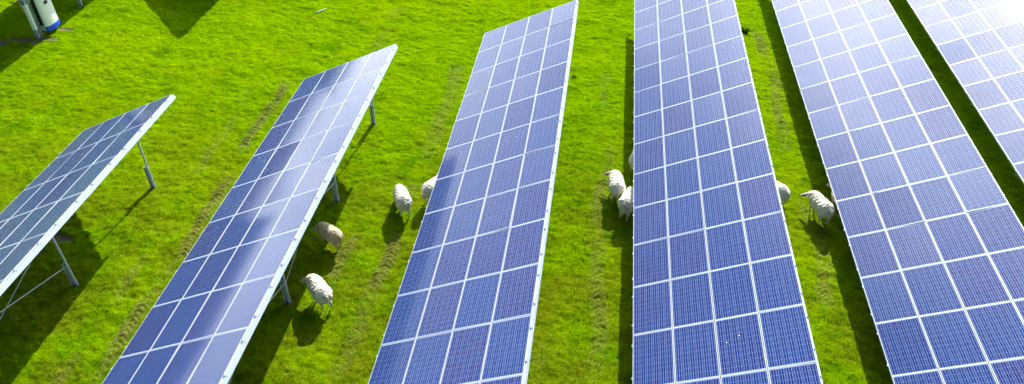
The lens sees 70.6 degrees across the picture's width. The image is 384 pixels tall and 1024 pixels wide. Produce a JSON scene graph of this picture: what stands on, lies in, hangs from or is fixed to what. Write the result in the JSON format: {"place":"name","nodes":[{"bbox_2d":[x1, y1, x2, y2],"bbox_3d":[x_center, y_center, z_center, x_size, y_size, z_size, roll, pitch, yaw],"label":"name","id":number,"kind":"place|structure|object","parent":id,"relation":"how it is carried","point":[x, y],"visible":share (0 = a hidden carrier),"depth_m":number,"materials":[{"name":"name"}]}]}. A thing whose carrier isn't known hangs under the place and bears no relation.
{"place":"outdoors","nodes":[
{"label":"outdoors","id":0,"kind":"place"},
{"bbox_2d":[0,0,1023,383],"bbox_3d":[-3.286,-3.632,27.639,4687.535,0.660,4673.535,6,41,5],"label":"ground","id":1,"kind":"structure","parent":0,"point":[380,260],"depth_m":24.55,"materials":[{"name":"green plant"}]},
{"bbox_2d":[10,0,82,37],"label":"solar rack","id":2,"kind":"object","parent":1,"relation":"on","point":[24,7],"visible":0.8,"depth_m":29.98,"materials":[{"name":"grey metal"}]},
{"bbox_2d":[25,0,59,35],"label":"inverter","id":3,"kind":"object","parent":2,"relation":"attached to","point":[46,15],"visible":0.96,"depth_m":30.43,"materials":[{"name":"white metal"}]},
{"bbox_2d":[0,94,175,318],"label":"solar rack","id":4,"kind":"object","parent":1,"relation":"on","point":[39,210],"visible":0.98,"depth_m":20.30,"materials":[{"name":"blue glass"}]},
{"bbox_2d":[102,44,397,383],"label":"solar rack","id":5,"kind":"object","parent":1,"relation":"on","point":[201,321],"visible":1,"depth_m":18.98,"materials":[{"name":"blue glass"}]},
{"bbox_2d":[300,274,332,309],"bbox_3d":[-5.324,2.717,19.889,0.549,0.780,1.216,-25,47,-28],"label":"sheep","id":6,"kind":"object","parent":1,"relation":"on","point":[319,288],"visible":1,"depth_m":19.57},
{"bbox_2d":[311,222,342,250],"bbox_3d":[-5.488,1.261,21.639,1.160,0.712,0.480,28,47,27],"label":"sheep","id":7,"kind":"object","parent":1,"relation":"on","point":[332,234],"visible":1,"depth_m":21.36},
{"bbox_2d":[393,184,411,215],"bbox_3d":[-3.493,0.204,22.878,0.525,0.780,1.286,-12,42,-16],"label":"sheep","id":8,"kind":"object","parent":1,"relation":"on","point":[402,199],"visible":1,"depth_m":22.46},
{"bbox_2d":[421,176,436,201],"bbox_3d":[-2.467,-0.141,23.306,0.514,0.763,1.258,26,46,25],"label":"sheep","id":9,"kind":"object","parent":1,"relation":"on","point":[426,189],"visible":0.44,"depth_m":22.86},
{"bbox_2d":[368,0,578,383],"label":"solar rack","id":10,"kind":"object","parent":1,"relation":"on","point":[464,310],"visible":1,"depth_m":19.39,"materials":[{"name":"blue glass"}]},
{"bbox_2d":[604,170,625,202],"bbox_3d":[3.315,-0.200,23.203,0.546,0.806,1.249,-1,41,-4],"label":"sheep","id":11,"kind":"object","parent":1,"relation":"on","point":[616,185],"visible":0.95,"depth_m":22.81},
{"bbox_2d":[618,186,633,220],"bbox_3d":[3.648,0.288,22.619,0.542,0.806,1.328,16,42,16],"label":"sheep","id":12,"kind":"object","parent":1,"relation":"on","point":[625,203],"visible":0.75,"depth_m":22.18},
{"bbox_2d":[629,152,633,171],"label":"sheep","id":13,"kind":"object","parent":1,"relation":"on","point":[631,159],"visible":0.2,"depth_m":23.92},
{"bbox_2d":[631,0,822,383],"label":"solar rack","id":14,"kind":"object","parent":1,"relation":"on","point":[676,200],"visible":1,"depth_m":19.66,"materials":[{"name":"blue glass"}]},
{"bbox_2d":[741,26,749,32],"bbox_3d":[10.245,-7.152,31.785,0.461,0.280,0.457,6,41,5],"label":"tussock","id":15,"kind":"object","parent":1,"relation":"on","point":[745,30],"visible":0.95,"depth_m":31.77,"materials":[{"name":"green plant"}]},
{"bbox_2d":[777,181,790,204],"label":"sheep","id":16,"kind":"object","parent":1,"relation":"on","point":[784,191],"visible":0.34,"depth_m":22.55},
{"bbox_2d":[800,191,834,224],"bbox_3d":[9.489,0.454,22.422,0.555,0.789,1.229,-8,42,-12],"label":"sheep","id":17,"kind":"object","parent":1,"relation":"on","point":[821,205],"visible":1,"depth_m":22.14},
{"bbox_2d":[826,183,838,216],"bbox_3d":[10.305,0.212,22.728,0.542,0.806,1.327,-4,41,-7],"label":"sheep","id":18,"kind":"object","parent":1,"relation":"on","point":[832,198],"visible":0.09,"depth_m":22.85},
{"bbox_2d":[771,0,1023,383],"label":"solar rack","id":19,"kind":"object","parent":1,"relation":"on","point":[925,330],"visible":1,"depth_m":20.61,"materials":[{"name":"blue glass"}]},
{"bbox_2d":[906,0,1023,184],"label":"solar rack","id":20,"kind":"object","parent":1,"relation":"on","point":[982,63],"visible":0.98,"depth_m":27.96,"materials":[{"name":"blue glass"}]}
]}

